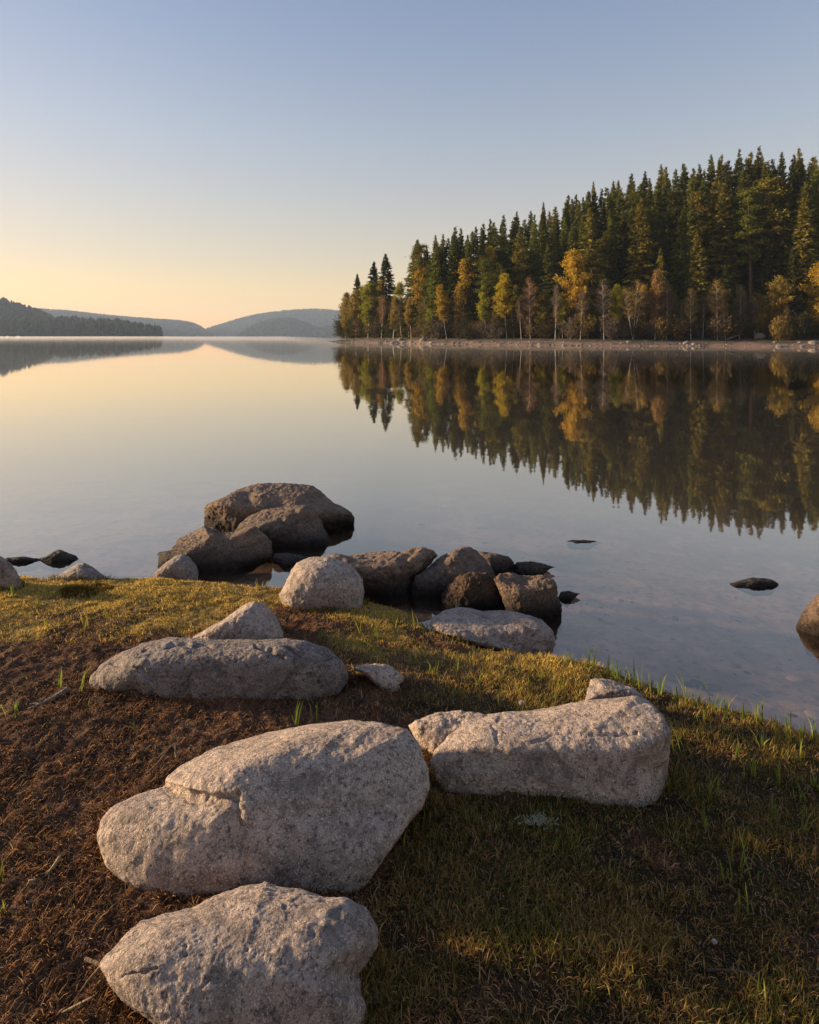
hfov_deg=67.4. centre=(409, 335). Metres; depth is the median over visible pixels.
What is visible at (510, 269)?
spruce tree
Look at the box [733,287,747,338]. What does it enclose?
birch tree
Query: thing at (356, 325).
shrub
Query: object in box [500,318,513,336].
shrub
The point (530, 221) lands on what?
spruce tree
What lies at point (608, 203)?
spruce tree
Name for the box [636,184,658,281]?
spruce tree
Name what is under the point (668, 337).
shrub
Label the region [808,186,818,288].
spruce tree
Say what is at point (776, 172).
spruce tree
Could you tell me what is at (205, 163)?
sky
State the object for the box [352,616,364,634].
grass tuft
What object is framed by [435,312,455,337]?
shrub
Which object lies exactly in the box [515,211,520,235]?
spruce tree
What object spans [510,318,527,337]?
shrub
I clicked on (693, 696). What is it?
grass tuft
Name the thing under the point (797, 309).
birch tree
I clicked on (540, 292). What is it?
spruce tree
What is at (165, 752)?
dry root
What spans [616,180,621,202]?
spruce tree
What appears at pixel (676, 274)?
spruce tree
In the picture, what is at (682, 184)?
spruce tree
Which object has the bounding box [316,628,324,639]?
grass tuft
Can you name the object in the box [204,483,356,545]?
boulder
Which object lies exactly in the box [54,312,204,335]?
hill
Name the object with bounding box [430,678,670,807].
boulder
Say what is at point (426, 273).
pine tree
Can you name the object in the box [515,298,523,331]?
birch tree
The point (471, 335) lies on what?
shrub
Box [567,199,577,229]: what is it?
spruce tree
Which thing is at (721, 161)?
spruce tree
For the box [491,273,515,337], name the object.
birch tree
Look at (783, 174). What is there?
spruce tree
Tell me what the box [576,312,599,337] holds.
shrub
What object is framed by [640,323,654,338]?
shrub
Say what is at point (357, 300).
birch tree
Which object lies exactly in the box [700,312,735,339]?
shrub
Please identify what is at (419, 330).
shrub
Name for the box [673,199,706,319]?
spruce tree
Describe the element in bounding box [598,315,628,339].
shrub
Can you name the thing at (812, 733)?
grass tuft
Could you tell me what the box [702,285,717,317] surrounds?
birch tree
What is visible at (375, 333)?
shrub
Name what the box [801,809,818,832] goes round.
grass tuft
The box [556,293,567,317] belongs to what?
birch tree
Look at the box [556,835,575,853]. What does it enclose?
grass tuft
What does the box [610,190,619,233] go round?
spruce tree
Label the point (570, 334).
shrub
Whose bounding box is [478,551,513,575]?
boulder
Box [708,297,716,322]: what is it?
birch tree
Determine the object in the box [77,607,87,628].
grass tuft
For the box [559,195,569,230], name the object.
spruce tree
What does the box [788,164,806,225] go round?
spruce tree
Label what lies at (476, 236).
spruce tree
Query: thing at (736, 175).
spruce tree
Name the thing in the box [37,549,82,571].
rock
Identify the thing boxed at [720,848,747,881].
grass tuft
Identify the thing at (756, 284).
spruce tree
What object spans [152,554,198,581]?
rock
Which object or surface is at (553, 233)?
spruce tree
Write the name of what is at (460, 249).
spruce tree
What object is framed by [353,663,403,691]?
rock
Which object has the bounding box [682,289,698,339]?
birch tree
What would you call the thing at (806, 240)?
spruce tree
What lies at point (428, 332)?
shrub
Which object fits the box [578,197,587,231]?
spruce tree
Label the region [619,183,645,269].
spruce tree
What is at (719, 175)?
spruce tree
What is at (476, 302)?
spruce tree
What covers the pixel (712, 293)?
birch tree
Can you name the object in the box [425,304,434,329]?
birch tree
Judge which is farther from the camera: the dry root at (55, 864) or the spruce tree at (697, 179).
the spruce tree at (697, 179)
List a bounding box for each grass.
[0,571,694,1023]
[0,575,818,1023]
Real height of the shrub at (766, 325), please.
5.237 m
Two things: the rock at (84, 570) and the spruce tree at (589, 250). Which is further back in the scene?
the spruce tree at (589, 250)
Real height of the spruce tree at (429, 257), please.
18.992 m
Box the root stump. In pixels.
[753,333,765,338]
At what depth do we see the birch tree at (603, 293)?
107.42 m
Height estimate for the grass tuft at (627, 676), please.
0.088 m
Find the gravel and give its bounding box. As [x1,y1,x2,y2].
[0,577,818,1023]
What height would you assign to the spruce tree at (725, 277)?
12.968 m
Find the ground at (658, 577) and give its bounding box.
[0,515,818,1023]
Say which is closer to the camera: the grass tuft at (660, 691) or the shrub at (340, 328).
the grass tuft at (660, 691)
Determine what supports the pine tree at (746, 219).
on the beach
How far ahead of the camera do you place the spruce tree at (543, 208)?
149.60 m
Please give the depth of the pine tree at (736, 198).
115.00 m
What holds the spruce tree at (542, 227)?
on the beach
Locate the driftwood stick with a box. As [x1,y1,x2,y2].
[27,687,68,709]
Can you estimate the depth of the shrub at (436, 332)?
127.19 m
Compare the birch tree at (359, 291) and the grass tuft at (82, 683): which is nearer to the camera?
the grass tuft at (82, 683)
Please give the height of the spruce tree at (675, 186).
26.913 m
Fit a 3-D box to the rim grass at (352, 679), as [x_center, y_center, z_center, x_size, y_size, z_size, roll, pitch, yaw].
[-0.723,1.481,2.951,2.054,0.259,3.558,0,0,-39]
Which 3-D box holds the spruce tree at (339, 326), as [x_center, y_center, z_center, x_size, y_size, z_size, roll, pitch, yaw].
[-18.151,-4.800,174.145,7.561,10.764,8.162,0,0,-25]
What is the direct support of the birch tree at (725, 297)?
on the beach
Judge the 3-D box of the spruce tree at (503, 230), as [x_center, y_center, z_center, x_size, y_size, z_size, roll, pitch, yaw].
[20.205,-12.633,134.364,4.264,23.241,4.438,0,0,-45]
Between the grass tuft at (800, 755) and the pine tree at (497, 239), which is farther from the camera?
the pine tree at (497, 239)
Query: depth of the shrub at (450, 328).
127.39 m
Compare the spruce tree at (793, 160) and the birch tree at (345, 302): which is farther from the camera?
the birch tree at (345, 302)
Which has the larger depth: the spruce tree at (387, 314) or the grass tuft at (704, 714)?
the spruce tree at (387, 314)
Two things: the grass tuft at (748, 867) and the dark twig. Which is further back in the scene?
the grass tuft at (748, 867)
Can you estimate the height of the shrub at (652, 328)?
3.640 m
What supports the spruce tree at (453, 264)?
on the beach
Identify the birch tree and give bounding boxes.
[338,292,350,317]
[339,298,351,337]
[344,313,359,325]
[347,289,361,326]
[355,284,368,315]
[358,282,378,337]
[367,290,379,321]
[372,279,387,323]
[376,298,388,337]
[377,294,385,319]
[388,297,399,337]
[391,282,405,314]
[394,304,402,337]
[402,299,414,329]
[408,258,429,308]
[416,301,427,327]
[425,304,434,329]
[434,285,449,338]
[440,300,452,337]
[450,293,458,313]
[453,257,479,337]
[454,304,467,337]
[466,301,474,322]
[472,254,491,288]
[475,285,491,321]
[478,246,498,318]
[488,264,512,303]
[490,295,504,324]
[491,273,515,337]
[508,302,516,337]
[510,285,522,324]
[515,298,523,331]
[516,295,528,324]
[520,277,538,338]
[520,290,530,317]
[522,306,526,323]
[534,293,554,329]
[541,289,550,320]
[550,284,560,335]
[552,305,559,334]
[553,248,594,317]
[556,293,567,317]
[557,299,568,338]
[567,302,584,322]
[572,291,588,339]
[576,298,598,337]
[591,280,612,339]
[597,299,611,336]
[608,284,627,338]
[616,278,651,338]
[623,292,637,321]
[635,284,649,324]
[638,299,649,325]
[643,268,666,338]
[647,283,674,333]
[658,287,674,339]
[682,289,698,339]
[686,296,699,325]
[698,295,708,338]
[701,279,731,339]
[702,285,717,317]
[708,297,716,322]
[714,287,732,309]
[714,288,729,339]
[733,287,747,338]
[734,284,749,317]
[745,291,765,333]
[747,294,771,330]
[763,275,796,323]
[782,304,790,325]
[794,262,818,322]
[794,296,804,317]
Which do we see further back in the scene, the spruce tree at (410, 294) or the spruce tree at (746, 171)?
the spruce tree at (410, 294)
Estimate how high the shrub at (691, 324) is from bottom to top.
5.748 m
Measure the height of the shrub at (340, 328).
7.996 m
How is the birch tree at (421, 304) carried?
on the beach
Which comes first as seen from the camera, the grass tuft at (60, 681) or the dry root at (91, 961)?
the dry root at (91, 961)
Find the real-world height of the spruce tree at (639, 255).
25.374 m
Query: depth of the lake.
10.19 m
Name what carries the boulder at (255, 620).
on the ground at (658, 577)
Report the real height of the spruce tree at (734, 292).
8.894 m
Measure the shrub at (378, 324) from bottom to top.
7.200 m
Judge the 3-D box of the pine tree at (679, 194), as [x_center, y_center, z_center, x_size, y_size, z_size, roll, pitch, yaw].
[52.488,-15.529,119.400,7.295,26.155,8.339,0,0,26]
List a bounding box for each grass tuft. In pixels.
[0,851,9,882]
[10,585,13,595]
[14,702,17,718]
[58,666,61,687]
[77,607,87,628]
[79,660,94,691]
[292,697,302,725]
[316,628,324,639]
[336,633,344,647]
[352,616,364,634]
[372,618,378,638]
[383,616,404,630]
[426,659,438,675]
[464,803,477,825]
[514,674,529,692]
[532,664,543,682]
[552,671,558,701]
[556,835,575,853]
[560,675,567,690]
[565,649,574,664]
[584,642,595,670]
[584,653,591,668]
[589,976,610,999]
[606,658,616,677]
[609,860,619,880]
[613,663,623,680]
[624,665,632,683]
[628,966,647,988]
[633,659,644,689]
[647,676,654,691]
[657,676,665,695]
[671,728,686,757]
[673,685,680,701]
[675,674,693,702]
[691,701,706,724]
[692,688,700,704]
[700,673,722,711]
[701,761,721,799]
[702,805,708,830]
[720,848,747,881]
[724,696,735,716]
[730,832,755,869]
[733,736,748,764]
[737,883,761,915]
[739,843,758,881]
[742,702,747,719]
[743,749,756,778]
[745,977,765,1004]
[749,728,768,750]
[751,699,762,724]
[769,790,778,821]
[771,714,777,727]
[771,757,780,787]
[784,708,790,727]
[785,716,797,741]
[792,778,805,803]
[793,733,805,759]
[798,724,805,738]
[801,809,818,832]
[807,716,816,740]
[810,762,818,790]
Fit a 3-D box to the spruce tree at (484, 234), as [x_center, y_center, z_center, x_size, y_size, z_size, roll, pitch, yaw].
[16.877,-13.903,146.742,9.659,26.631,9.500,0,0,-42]
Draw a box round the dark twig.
[707,968,759,976]
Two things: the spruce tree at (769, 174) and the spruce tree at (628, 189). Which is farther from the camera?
the spruce tree at (628, 189)
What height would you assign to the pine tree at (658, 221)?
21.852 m
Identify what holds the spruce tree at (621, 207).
on the beach
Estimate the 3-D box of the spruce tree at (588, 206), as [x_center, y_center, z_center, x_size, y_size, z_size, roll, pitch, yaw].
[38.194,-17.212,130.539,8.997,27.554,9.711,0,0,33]
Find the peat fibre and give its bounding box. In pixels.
[0,574,818,1023]
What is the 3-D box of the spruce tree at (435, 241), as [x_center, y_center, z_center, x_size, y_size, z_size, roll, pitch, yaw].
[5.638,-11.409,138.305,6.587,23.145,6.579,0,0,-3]
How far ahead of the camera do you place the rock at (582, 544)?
4.75 m
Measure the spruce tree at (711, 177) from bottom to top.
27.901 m
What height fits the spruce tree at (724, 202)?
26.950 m
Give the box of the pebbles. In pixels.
[379,523,818,720]
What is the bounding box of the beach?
[339,315,818,346]
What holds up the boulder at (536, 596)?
on the ground at (658, 577)
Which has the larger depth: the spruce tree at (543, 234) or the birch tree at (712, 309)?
the spruce tree at (543, 234)
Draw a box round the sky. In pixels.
[0,0,818,328]
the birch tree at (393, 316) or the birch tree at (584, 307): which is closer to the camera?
the birch tree at (584, 307)
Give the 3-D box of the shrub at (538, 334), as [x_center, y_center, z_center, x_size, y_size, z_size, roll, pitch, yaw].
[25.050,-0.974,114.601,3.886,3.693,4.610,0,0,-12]
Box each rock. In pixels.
[5,556,39,572]
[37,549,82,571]
[54,563,107,580]
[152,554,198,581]
[272,553,308,575]
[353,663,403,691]
[513,561,553,575]
[558,591,579,607]
[565,540,600,549]
[730,577,778,595]
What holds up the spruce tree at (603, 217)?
on the beach
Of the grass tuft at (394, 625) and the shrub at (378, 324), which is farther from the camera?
the shrub at (378, 324)
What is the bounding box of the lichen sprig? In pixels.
[514,811,558,829]
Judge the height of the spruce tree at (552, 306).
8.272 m
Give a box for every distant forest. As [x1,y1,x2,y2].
[0,297,53,319]
[0,315,162,336]
[32,307,212,335]
[206,308,339,335]
[237,317,338,335]
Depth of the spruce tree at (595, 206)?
130.49 m
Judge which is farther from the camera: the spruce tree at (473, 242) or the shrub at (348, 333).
the shrub at (348, 333)
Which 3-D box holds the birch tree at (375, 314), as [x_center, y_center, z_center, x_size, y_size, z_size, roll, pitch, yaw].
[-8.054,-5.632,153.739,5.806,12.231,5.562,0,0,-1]
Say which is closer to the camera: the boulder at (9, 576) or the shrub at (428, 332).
the boulder at (9, 576)
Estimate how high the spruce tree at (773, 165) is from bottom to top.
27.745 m
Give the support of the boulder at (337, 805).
on the ground at (658, 577)
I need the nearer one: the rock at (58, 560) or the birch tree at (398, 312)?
the rock at (58, 560)
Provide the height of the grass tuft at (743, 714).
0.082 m
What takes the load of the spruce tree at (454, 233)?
on the beach
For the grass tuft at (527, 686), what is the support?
on the ground at (658, 577)
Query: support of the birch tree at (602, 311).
on the beach
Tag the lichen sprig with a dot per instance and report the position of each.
(540, 817)
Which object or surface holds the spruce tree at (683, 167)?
on the beach
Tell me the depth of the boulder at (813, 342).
92.78 m
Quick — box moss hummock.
[56,581,118,598]
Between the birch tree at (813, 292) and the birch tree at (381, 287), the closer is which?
the birch tree at (813, 292)
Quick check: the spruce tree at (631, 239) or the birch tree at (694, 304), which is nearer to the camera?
the birch tree at (694, 304)
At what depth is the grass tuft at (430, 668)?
2.67 m
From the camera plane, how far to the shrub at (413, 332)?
137.22 m
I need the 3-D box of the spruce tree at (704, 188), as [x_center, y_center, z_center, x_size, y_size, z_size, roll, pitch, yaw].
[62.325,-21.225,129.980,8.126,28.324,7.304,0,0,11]
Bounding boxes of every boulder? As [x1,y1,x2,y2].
[0,556,21,588]
[89,637,347,700]
[97,720,429,897]
[100,882,377,1023]
[157,526,272,581]
[193,601,283,639]
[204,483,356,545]
[234,505,331,562]
[279,557,363,609]
[324,547,436,606]
[407,546,494,610]
[408,710,487,753]
[429,607,555,657]
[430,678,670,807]
[441,571,503,610]
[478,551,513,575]
[494,572,561,634]
[796,593,818,657]
[808,340,818,343]
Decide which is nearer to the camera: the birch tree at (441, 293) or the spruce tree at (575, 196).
the birch tree at (441, 293)
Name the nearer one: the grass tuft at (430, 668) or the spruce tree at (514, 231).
the grass tuft at (430, 668)
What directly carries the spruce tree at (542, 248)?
on the beach
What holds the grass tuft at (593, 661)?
on the ground at (658, 577)
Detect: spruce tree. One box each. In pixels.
[331,303,347,336]
[345,274,361,338]
[354,318,366,337]
[355,261,378,336]
[366,253,395,338]
[377,301,397,336]
[392,239,423,338]
[410,250,428,325]
[413,245,448,337]
[421,247,445,335]
[424,254,431,335]
[431,235,438,256]
[431,243,447,337]
[436,242,450,297]
[439,234,451,296]
[442,239,453,296]
[444,236,462,318]
[447,226,458,261]
[449,238,461,304]
[449,266,459,337]
[451,229,464,295]
[457,236,463,261]
[459,242,467,303]
[459,242,491,337]
[460,235,476,320]
[469,231,478,296]
[469,287,489,326]
[473,226,481,272]
[474,224,486,256]
[478,230,484,251]
[481,232,506,323]
[485,219,491,243]
[488,222,506,257]
[498,214,506,236]
[498,226,510,296]
[502,231,512,298]
[507,217,517,259]
[507,241,520,326]
[509,219,531,298]
[509,227,538,316]
[513,224,543,324]
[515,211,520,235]
[526,215,538,276]
[527,211,532,249]
[530,242,560,324]
[531,211,552,302]
[532,232,549,295]
[533,287,551,337]
[537,219,550,275]
[541,202,548,241]
[546,209,552,244]
[547,240,561,318]
[548,206,561,250]
[549,218,558,264]
[549,297,560,336]
[550,218,560,256]
[553,200,573,283]
[557,217,570,299]
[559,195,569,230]
[560,225,580,300]
[566,207,590,291]
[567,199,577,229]
[570,208,615,322]
[571,200,581,244]
[573,194,580,218]
[577,192,600,269]
[577,215,589,286]
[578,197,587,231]
[585,190,612,286]
[587,223,606,303]
[591,182,598,222]
[597,188,605,248]
[599,198,607,250]
[599,232,615,300]
[600,188,617,245]
[603,209,619,301]
[609,181,617,199]
[609,187,632,283]
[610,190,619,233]
[611,211,636,322]
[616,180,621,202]
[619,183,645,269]
[619,184,630,220]
[622,198,655,318]
[624,173,635,235]
[624,226,639,285]
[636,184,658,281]
[641,171,649,212]
[642,219,658,317]
[644,182,659,250]
[646,248,679,337]
[647,184,661,250]
[648,191,678,320]
[650,178,662,230]
[651,173,675,275]
[654,164,665,251]
[663,167,671,188]
[666,204,697,320]
[671,169,684,206]
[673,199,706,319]
[676,170,688,212]
[677,162,689,190]
[679,231,718,333]
[682,174,698,281]
[687,167,696,189]
[692,172,703,201]
[692,183,708,270]
[698,164,702,186]
[698,169,709,241]
[698,182,742,312]
[705,180,736,275]
[706,154,716,189]
[706,162,715,217]
[706,183,743,301]
[710,159,723,239]
[715,265,735,337]
[717,152,723,179]
[721,163,730,183]
[723,161,735,202]
[723,175,747,291]
[725,183,748,301]
[730,160,740,205]
[730,173,753,302]
[731,285,748,316]
[735,158,757,265]
[736,148,743,190]
[745,152,758,201]
[745,192,771,301]
[747,162,779,286]
[748,179,803,306]
[752,158,761,196]
[753,170,791,276]
[753,200,783,296]
[755,146,762,188]
[764,160,774,235]
[770,158,777,198]
[770,180,818,297]
[777,152,788,188]
[777,201,801,274]
[779,247,807,337]
[780,168,785,231]
[784,167,797,209]
[788,155,795,200]
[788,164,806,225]
[791,148,806,213]
[791,198,818,312]
[798,156,817,209]
[807,164,818,225]
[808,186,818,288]
[808,192,818,258]
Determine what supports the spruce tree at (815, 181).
on the beach
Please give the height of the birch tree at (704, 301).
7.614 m
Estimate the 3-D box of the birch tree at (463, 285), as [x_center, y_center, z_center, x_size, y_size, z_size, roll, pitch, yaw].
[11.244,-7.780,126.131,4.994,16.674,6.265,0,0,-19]
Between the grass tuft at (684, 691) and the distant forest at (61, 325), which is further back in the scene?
the distant forest at (61, 325)
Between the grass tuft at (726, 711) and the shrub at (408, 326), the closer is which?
the grass tuft at (726, 711)
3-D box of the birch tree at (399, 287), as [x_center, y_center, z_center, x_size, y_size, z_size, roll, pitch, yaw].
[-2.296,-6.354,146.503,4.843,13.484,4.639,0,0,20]
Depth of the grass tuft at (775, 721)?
2.42 m
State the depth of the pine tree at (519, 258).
122.60 m
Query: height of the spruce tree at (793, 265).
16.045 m
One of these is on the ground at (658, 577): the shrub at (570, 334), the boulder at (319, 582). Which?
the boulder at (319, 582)
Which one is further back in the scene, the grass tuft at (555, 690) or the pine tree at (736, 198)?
the pine tree at (736, 198)
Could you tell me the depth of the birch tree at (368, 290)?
153.33 m
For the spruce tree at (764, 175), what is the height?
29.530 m
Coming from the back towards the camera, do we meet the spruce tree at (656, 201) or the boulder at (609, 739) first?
the spruce tree at (656, 201)
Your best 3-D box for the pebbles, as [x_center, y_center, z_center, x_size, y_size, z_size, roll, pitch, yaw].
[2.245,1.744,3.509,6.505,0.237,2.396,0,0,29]
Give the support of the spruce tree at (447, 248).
on the beach
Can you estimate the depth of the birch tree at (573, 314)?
112.84 m
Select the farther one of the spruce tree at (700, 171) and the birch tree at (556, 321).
the spruce tree at (700, 171)
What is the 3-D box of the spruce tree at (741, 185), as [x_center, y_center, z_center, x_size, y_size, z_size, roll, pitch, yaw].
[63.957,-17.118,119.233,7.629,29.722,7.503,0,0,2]
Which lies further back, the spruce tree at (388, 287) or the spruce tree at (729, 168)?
the spruce tree at (388, 287)
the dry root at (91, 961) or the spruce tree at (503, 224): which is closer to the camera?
the dry root at (91, 961)
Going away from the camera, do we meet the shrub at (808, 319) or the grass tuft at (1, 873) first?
the grass tuft at (1, 873)
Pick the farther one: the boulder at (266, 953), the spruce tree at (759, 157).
the spruce tree at (759, 157)
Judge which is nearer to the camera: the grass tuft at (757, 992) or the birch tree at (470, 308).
the grass tuft at (757, 992)
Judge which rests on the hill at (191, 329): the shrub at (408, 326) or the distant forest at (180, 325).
the distant forest at (180, 325)
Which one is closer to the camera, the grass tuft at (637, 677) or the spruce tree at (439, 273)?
the grass tuft at (637, 677)
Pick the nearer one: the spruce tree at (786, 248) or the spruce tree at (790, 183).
the spruce tree at (786, 248)
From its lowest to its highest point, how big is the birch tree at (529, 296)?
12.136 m
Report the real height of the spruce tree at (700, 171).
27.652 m
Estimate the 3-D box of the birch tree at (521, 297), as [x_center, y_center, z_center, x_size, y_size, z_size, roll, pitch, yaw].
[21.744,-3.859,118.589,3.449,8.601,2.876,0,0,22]
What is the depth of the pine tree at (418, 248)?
136.97 m
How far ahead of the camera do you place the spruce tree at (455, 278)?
129.39 m
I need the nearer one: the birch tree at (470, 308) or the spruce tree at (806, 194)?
the spruce tree at (806, 194)
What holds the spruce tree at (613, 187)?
on the beach
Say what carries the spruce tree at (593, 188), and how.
on the beach
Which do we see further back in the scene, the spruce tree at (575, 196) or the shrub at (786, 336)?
the spruce tree at (575, 196)
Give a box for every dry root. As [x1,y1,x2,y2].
[23,856,61,892]
[61,957,114,1014]
[147,743,177,773]
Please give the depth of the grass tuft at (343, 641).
2.92 m
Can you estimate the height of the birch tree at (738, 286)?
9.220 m
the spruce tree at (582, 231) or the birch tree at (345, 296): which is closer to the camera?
the spruce tree at (582, 231)
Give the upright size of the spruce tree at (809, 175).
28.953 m
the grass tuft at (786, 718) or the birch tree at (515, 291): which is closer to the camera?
the grass tuft at (786, 718)
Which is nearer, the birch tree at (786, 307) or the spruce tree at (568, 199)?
the birch tree at (786, 307)
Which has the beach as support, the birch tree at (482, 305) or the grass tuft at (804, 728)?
the birch tree at (482, 305)
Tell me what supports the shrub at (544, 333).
on the beach
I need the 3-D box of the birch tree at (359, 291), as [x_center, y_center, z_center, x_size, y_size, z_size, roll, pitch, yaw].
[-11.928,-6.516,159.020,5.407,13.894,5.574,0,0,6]
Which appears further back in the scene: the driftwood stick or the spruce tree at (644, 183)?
the spruce tree at (644, 183)
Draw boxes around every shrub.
[332,314,345,338]
[343,326,350,337]
[350,318,363,335]
[370,318,383,337]
[371,314,390,337]
[380,313,397,338]
[398,324,415,336]
[408,322,421,337]
[415,318,430,338]
[420,321,435,338]
[423,313,452,338]
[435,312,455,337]
[439,316,461,337]
[448,315,468,338]
[456,317,478,338]
[464,320,481,339]
[471,321,486,337]
[475,316,494,338]
[482,314,513,337]
[483,321,504,338]
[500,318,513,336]
[507,321,519,337]
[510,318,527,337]
[519,319,536,337]
[525,317,538,338]
[535,317,557,338]
[535,322,547,338]
[542,313,567,337]
[555,315,582,338]
[556,314,570,337]
[564,313,598,338]
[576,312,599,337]
[589,318,605,338]
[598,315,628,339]
[615,324,634,338]
[616,315,644,337]
[627,318,649,339]
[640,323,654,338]
[644,322,658,338]
[654,316,672,339]
[654,317,674,338]
[664,314,696,341]
[678,310,703,336]
[678,313,701,337]
[693,323,709,337]
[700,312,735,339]
[700,323,711,337]
[715,314,741,338]
[718,315,753,338]
[731,311,763,338]
[743,316,763,337]
[752,313,775,337]
[757,320,774,337]
[767,313,793,340]
[770,322,797,339]
[782,311,818,339]
[802,312,814,333]
[808,320,818,337]
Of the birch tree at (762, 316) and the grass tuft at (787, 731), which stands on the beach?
the birch tree at (762, 316)
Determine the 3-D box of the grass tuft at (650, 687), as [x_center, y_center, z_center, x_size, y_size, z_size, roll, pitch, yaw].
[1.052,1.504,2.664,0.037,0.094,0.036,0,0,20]
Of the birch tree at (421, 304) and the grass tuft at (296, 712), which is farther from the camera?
the birch tree at (421, 304)
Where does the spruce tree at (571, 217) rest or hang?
on the beach
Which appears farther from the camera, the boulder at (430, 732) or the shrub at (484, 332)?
the shrub at (484, 332)
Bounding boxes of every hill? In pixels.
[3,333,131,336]
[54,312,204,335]
[210,311,340,335]
[253,322,336,335]
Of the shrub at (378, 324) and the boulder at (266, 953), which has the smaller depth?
the boulder at (266, 953)
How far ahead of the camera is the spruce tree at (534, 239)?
124.21 m
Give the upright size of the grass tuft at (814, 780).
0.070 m
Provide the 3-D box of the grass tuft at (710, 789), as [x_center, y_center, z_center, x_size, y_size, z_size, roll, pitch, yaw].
[0.966,1.413,1.957,0.052,0.100,0.061,0,0,0]
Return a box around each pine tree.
[402,243,429,289]
[416,264,437,301]
[472,260,497,336]
[489,234,514,284]
[509,236,536,291]
[614,189,664,318]
[648,212,672,269]
[658,189,688,258]
[683,191,712,261]
[725,190,770,313]
[727,186,766,320]
[735,176,798,292]
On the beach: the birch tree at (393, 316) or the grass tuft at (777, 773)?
the birch tree at (393, 316)
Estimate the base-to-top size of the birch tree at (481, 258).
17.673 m
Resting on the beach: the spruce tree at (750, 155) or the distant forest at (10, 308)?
the spruce tree at (750, 155)
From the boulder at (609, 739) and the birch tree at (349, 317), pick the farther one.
the birch tree at (349, 317)
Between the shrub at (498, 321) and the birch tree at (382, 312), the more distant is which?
the birch tree at (382, 312)
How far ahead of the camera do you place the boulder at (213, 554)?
4.29 m
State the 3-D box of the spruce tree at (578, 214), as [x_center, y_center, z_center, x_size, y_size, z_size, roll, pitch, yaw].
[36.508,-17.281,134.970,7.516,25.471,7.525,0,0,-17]
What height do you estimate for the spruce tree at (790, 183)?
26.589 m
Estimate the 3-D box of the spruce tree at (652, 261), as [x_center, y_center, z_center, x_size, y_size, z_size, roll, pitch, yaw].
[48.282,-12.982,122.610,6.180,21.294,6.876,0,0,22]
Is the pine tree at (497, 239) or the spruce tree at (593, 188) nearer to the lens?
the pine tree at (497, 239)
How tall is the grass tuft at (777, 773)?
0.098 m
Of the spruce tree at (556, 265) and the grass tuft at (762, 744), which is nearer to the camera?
the grass tuft at (762, 744)
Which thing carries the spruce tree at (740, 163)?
on the beach
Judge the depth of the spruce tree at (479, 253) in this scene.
125.92 m
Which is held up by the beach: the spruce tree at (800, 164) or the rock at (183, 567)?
the spruce tree at (800, 164)
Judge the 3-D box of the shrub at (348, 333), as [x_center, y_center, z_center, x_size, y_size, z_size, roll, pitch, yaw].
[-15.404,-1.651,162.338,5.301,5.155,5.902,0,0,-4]
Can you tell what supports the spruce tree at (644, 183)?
on the beach
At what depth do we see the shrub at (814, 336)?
100.18 m
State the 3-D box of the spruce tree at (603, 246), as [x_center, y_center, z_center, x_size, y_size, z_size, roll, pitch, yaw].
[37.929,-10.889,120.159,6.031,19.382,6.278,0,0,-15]
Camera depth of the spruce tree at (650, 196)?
133.17 m
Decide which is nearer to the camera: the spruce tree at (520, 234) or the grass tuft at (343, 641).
the grass tuft at (343, 641)
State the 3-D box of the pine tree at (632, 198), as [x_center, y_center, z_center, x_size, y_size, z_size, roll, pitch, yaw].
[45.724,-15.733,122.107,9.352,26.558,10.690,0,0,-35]
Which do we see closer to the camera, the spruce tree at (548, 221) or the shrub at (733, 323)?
the shrub at (733, 323)
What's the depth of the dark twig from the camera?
1.39 m
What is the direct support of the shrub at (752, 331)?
on the beach
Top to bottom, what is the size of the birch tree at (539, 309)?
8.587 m
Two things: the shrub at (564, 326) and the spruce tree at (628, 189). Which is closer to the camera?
the shrub at (564, 326)
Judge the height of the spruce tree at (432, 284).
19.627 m
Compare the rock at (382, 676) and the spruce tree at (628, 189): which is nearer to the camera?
the rock at (382, 676)
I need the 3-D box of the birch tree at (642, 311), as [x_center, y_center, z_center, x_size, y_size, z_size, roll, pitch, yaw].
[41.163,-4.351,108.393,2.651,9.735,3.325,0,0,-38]
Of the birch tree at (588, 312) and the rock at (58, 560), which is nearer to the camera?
the rock at (58, 560)
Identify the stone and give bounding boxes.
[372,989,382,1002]
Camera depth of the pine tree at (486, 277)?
122.24 m
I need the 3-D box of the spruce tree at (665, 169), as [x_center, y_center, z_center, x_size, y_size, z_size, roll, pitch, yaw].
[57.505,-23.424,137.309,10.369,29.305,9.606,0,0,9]
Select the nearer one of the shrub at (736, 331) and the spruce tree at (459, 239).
the shrub at (736, 331)
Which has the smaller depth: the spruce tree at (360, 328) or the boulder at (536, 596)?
the boulder at (536, 596)
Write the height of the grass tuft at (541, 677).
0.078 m
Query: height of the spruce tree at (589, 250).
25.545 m
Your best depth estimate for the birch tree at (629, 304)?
105.83 m
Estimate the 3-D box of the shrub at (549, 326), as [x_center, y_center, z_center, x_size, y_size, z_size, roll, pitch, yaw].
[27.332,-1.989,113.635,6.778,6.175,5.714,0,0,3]
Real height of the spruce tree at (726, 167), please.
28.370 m
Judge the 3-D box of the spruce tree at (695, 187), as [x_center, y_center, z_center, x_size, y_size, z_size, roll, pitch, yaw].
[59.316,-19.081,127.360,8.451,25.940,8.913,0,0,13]
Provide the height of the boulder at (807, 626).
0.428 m

